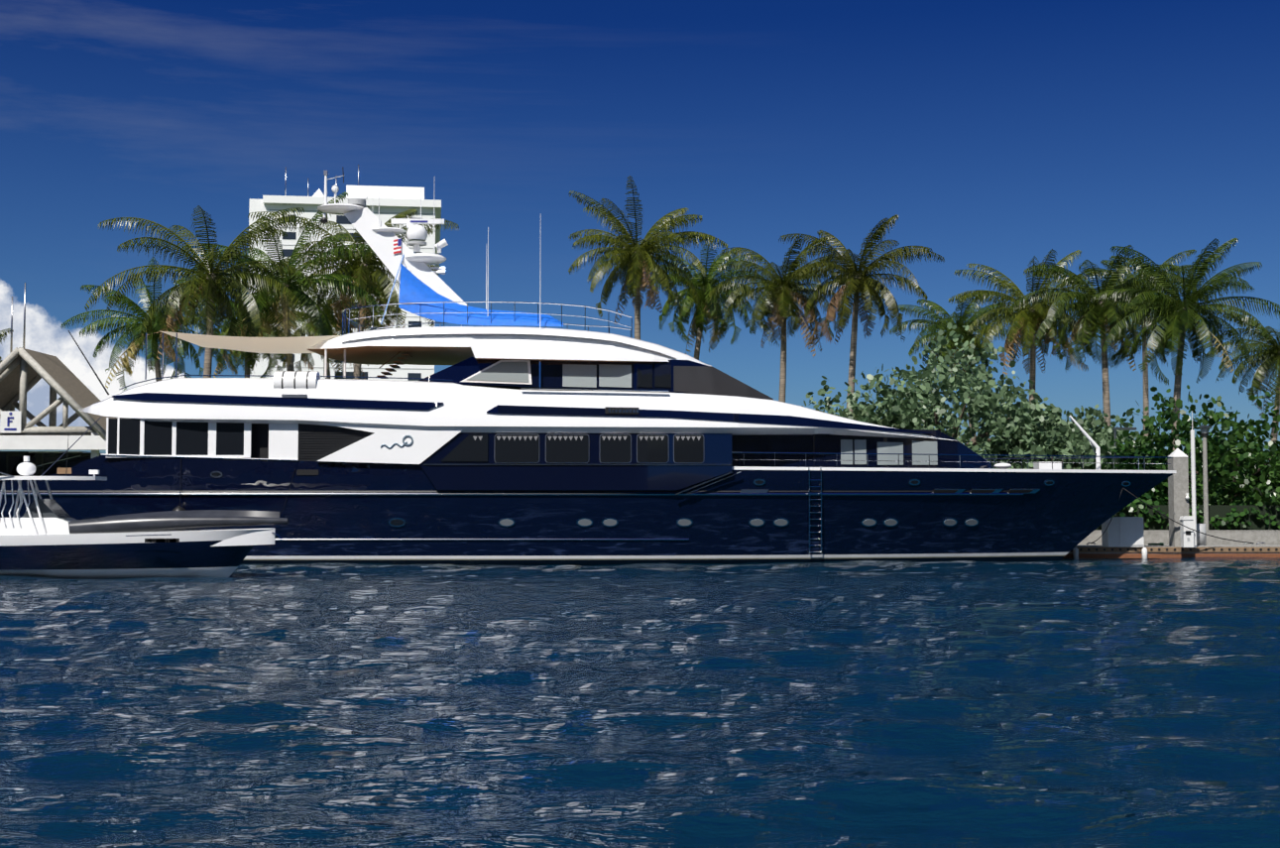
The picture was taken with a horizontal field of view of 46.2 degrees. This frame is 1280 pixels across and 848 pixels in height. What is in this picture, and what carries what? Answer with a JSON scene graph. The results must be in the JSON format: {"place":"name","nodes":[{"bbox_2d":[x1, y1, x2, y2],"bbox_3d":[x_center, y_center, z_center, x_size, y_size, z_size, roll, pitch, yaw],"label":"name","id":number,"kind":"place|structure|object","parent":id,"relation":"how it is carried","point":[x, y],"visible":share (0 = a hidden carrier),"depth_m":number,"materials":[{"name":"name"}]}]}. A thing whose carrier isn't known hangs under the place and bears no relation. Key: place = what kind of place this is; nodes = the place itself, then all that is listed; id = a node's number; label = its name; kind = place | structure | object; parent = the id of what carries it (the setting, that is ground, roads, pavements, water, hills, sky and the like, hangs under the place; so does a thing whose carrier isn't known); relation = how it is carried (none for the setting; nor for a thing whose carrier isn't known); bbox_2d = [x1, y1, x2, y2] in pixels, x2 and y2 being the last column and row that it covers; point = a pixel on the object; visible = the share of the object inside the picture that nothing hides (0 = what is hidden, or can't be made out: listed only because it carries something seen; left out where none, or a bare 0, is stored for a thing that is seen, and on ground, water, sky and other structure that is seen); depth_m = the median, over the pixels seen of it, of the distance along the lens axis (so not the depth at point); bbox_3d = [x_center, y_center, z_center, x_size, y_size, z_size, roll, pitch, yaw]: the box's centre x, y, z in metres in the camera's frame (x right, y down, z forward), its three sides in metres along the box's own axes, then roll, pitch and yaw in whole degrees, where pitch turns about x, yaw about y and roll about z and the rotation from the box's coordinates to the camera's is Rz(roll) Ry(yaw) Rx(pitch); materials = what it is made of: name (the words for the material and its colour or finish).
{"place":"outdoors","nodes":[
{"label":"outdoors","id":0,"kind":"place"},
{"bbox_2d":[0,328,13,411],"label":"coconut palm","id":1,"kind":"object","parent":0,"point":[5,333],"visible":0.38,"depth_m":110.03,"materials":[{"name":"green plant"}]},
{"bbox_2d":[0,281,184,426],"bbox_3d":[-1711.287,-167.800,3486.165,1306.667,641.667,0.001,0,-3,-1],"label":"cloud","id":2,"kind":"structure","parent":0,"point":[44,334],"depth_m":3492.11,"materials":[{"name":"white"}]},
{"bbox_2d":[248,164,441,380],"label":"hotel tower","id":3,"kind":"structure","parent":0,"point":[395,200],"depth_m":262.49,"materials":[{"name":"paint"}]},
{"bbox_2d":[0,556,1279,847],"bbox_3d":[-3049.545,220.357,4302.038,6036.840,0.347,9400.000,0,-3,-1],"label":"water surface","id":4,"kind":"object","parent":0,"point":[966,703],"visible":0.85,"depth_m":17.24,"materials":[{"name":"blue liquid"}]},
{"bbox_2d":[0,451,106,482],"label":"boat","id":5,"kind":"object","parent":4,"relation":"on","point":[42,461],"visible":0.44,"depth_m":74.82,"materials":[{"name":"blue paint"}]},
{"bbox_2d":[0,416,288,578],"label":"console boat","id":6,"kind":"object","parent":4,"relation":"on","point":[46,537],"visible":0.9,"depth_m":46.08,"materials":[{"name":"blue paint"}]},
{"bbox_2d":[0,455,1173,565],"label":"yacht hull","id":7,"kind":"object","parent":4,"relation":"on","point":[1062,516],"visible":0.71,"depth_m":55.55,"materials":[{"name":"blue metal"}]},
{"bbox_2d":[56,326,995,489],"bbox_3d":[-4.047,-0.431,59.515,36.250,6.151,9.095,0,-3,-1],"label":"yacht superstructure","id":8,"kind":"object","parent":7,"relation":"on","point":[600,410],"visible":0.94,"depth_m":55.18,"materials":[{"name":"white metal"}]},
{"bbox_2d":[316,166,540,387],"bbox_3d":[-8.322,-5.691,59.387,9.128,9.180,6.552,0,-3,-1],"label":"yacht mast","id":9,"kind":"object","parent":8,"relation":"on","point":[392,250],"visible":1,"depth_m":59.44,"materials":[{"name":"white metal"}]},
{"bbox_2d":[0,263,1176,554],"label":"yacht fittings","id":10,"kind":"object","parent":4,"relation":"on","point":[420,297],"visible":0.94,"depth_m":56.48,"materials":[{"name":"metal"}]},
{"bbox_2d":[1061,486,1279,559],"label":"floating dock","id":11,"kind":"object","parent":4,"relation":"on","point":[1203,548],"visible":0.92,"depth_m":61.08,"materials":[{"name":"concrete"}]},
{"bbox_2d":[1101,516,1144,546],"bbox_3d":[19.745,4.414,61.361,1.450,1.200,0.830,0,-3,-1],"label":"louvred dock box","id":12,"kind":"object","parent":11,"relation":"on","point":[1123,531],"visible":0.96,"depth_m":60.96,"materials":[{"name":"grey paint"}]},
{"bbox_2d":[1179,515,1194,547],"bbox_3d":[22.109,4.351,60.615,0.480,1.250,0.400,0,-3,-1],"label":"power pedestal","id":13,"kind":"object","parent":11,"relation":"attached to","point":[1187,536],"visible":1,"depth_m":60.45,"materials":[{"name":"white plastic"}]},
{"bbox_2d":[1190,410,1196,547],"bbox_3d":[22.557,2.244,61.130,0.162,5.550,0.170,0,-3,-1],"label":"pole","id":14,"kind":"object","parent":11,"relation":"attached to","point":[1193,477],"visible":0.96,"depth_m":61.06,"materials":[{"name":"white metal"}]},
{"bbox_2d":[1167,448,1189,546],"bbox_3d":[22.222,3.490,61.792,0.660,5.028,0.800,0,-3,-1],"label":"dock pile","id":15,"kind":"object","parent":4,"relation":"in","point":[1178,492],"visible":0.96,"depth_m":61.62,"materials":[{"name":"concrete"}]},
{"bbox_2d":[1078,530,1279,544],"bbox_3d":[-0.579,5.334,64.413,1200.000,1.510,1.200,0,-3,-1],"label":"concrete seawall","id":16,"kind":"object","parent":4,"relation":"on","point":[1253,536],"depth_m":64.24,"materials":[{"name":"grey concrete"}]},
{"bbox_2d":[0,0,1279,458],"label":"sky","id":17,"kind":"structure","parent":0,"point":[998,135],"materials":[{"name":"blue"}]},
{"label":"land","id":18,"kind":"structure","parent":0,"visible":0},
{"bbox_2d":[0,282,115,458],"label":"pier hut","id":19,"kind":"object","parent":18,"relation":"on","point":[24,371],"visible":0.88,"depth_m":69.40,"materials":[{"name":"beige wood"}]},
{"bbox_2d":[60,256,235,390],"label":"coconut palm","id":20,"kind":"object","parent":18,"relation":"on","point":[154,339],"visible":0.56,"depth_m":89.15,"materials":[{"name":"green plant"}]},
{"bbox_2d":[84,205,319,377],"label":"coconut palm","id":21,"kind":"object","parent":18,"relation":"on","point":[208,281],"visible":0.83,"depth_m":71.53,"materials":[{"name":"green plant"}]},
{"bbox_2d":[173,257,336,377],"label":"coconut palm","id":22,"kind":"object","parent":18,"relation":"on","point":[250,358],"visible":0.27,"depth_m":95.28,"materials":[{"name":"green plant"}]},
{"bbox_2d":[180,191,383,370],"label":"coconut palm","id":23,"kind":"object","parent":18,"relation":"on","point":[287,324],"visible":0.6,"depth_m":75.63,"materials":[{"name":"green plant"}]},
{"bbox_2d":[266,252,387,379],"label":"coconut palm","id":24,"kind":"object","parent":18,"relation":"on","point":[298,332],"visible":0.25,"depth_m":99.63,"materials":[{"name":"green plant"}]},
{"bbox_2d":[247,209,459,379],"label":"coconut palm","id":25,"kind":"object","parent":18,"relation":"on","point":[369,270],"visible":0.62,"depth_m":79.46,"materials":[{"name":"green plant"}]},
{"bbox_2d":[568,175,727,340],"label":"coconut palm","id":26,"kind":"object","parent":18,"relation":"on","point":[638,262],"visible":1,"depth_m":87.70,"materials":[{"name":"green plant"}]},
{"bbox_2d":[650,241,766,359],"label":"coconut palm","id":27,"kind":"object","parent":18,"relation":"on","point":[704,284],"visible":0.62,"depth_m":95.79,"materials":[{"name":"green plant"}]},
{"bbox_2d":[704,237,848,402],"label":"coconut palm","id":28,"kind":"object","parent":18,"relation":"on","point":[784,292],"visible":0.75,"depth_m":89.97,"materials":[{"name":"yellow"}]},
{"bbox_2d":[778,214,944,413],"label":"coconut palm","id":29,"kind":"object","parent":18,"relation":"on","point":[856,282],"visible":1,"depth_m":86.03,"materials":[{"name":"green plant"}]},
{"bbox_2d":[833,398,990,451],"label":"buttonwood tree","id":30,"kind":"object","parent":18,"relation":"on","point":[879,422],"depth_m":78.84,"materials":[{"name":"green plant"}]},
{"bbox_2d":[889,290,1020,440],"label":"coconut palm","id":31,"kind":"object","parent":18,"relation":"on","point":[933,325],"visible":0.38,"depth_m":100.24,"materials":[{"name":"green plant"}]},
{"bbox_2d":[801,322,1131,469],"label":"buttonwood tree","id":32,"kind":"object","parent":18,"relation":"on","point":[931,406],"visible":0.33,"depth_m":74.07,"materials":[{"name":"green plant"}]},
{"bbox_2d":[948,248,1114,403],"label":"coconut palm","id":33,"kind":"object","parent":18,"relation":"on","point":[1030,319],"visible":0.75,"depth_m":90.31,"materials":[{"name":"green plant"}]},
{"bbox_2d":[982,404,1155,468],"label":"buttonwood tree","id":34,"kind":"object","parent":18,"relation":"on","point":[1095,425],"visible":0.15,"depth_m":77.56,"materials":[{"name":"green plant"}]},
{"bbox_2d":[1008,244,1181,426],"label":"coconut palm","id":35,"kind":"object","parent":18,"relation":"on","point":[1094,319],"visible":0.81,"depth_m":84.06,"materials":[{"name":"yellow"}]},
{"bbox_2d":[1111,427,1136,468],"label":"street light","id":36,"kind":"object","parent":18,"relation":"on","point":[1114,429],"visible":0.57,"depth_m":72.16,"materials":[{"name":"silver metal"}]},
{"bbox_2d":[1081,249,1207,436],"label":"coconut palm","id":37,"kind":"object","parent":18,"relation":"on","point":[1145,376],"visible":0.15,"depth_m":104.53,"materials":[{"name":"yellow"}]},
{"bbox_2d":[1079,407,1276,504],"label":"sea grape tree","id":38,"kind":"object","parent":18,"relation":"on","point":[1129,464],"visible":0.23,"depth_m":71.98,"materials":[{"name":"green plant"}]},
{"bbox_2d":[1090,237,1279,450],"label":"coconut palm","id":39,"kind":"object","parent":18,"relation":"on","point":[1187,313],"visible":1,"depth_m":80.19,"materials":[{"name":"green plant"}]},
{"bbox_2d":[1094,497,1279,530],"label":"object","id":40,"kind":"object","parent":18,"relation":"on","point":[1241,515],"visible":0.4,"depth_m":67.01,"materials":[{"name":"black"}]},
{"bbox_2d":[1113,384,1279,505],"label":"sea grape tree","id":41,"kind":"object","parent":18,"relation":"on","point":[1251,458],"visible":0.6,"depth_m":69.11,"materials":[{"name":"green plant"}]},
{"bbox_2d":[1197,425,1211,530],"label":"lamp post","id":42,"kind":"object","parent":18,"relation":"on","point":[1204,431],"visible":0.92,"depth_m":66.10,"materials":[{"name":"metal"}]},
{"bbox_2d":[1154,470,1278,504],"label":"hedge","id":43,"kind":"object","parent":18,"relation":"on","point":[1272,491],"depth_m":72.52,"materials":[{"name":"green plant"}]},
{"bbox_2d":[1205,307,1279,459],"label":"coconut palm","id":44,"kind":"object","parent":18,"relation":"on","point":[1266,358],"visible":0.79,"depth_m":92.81,"materials":[{"name":"green plant"}]}
]}

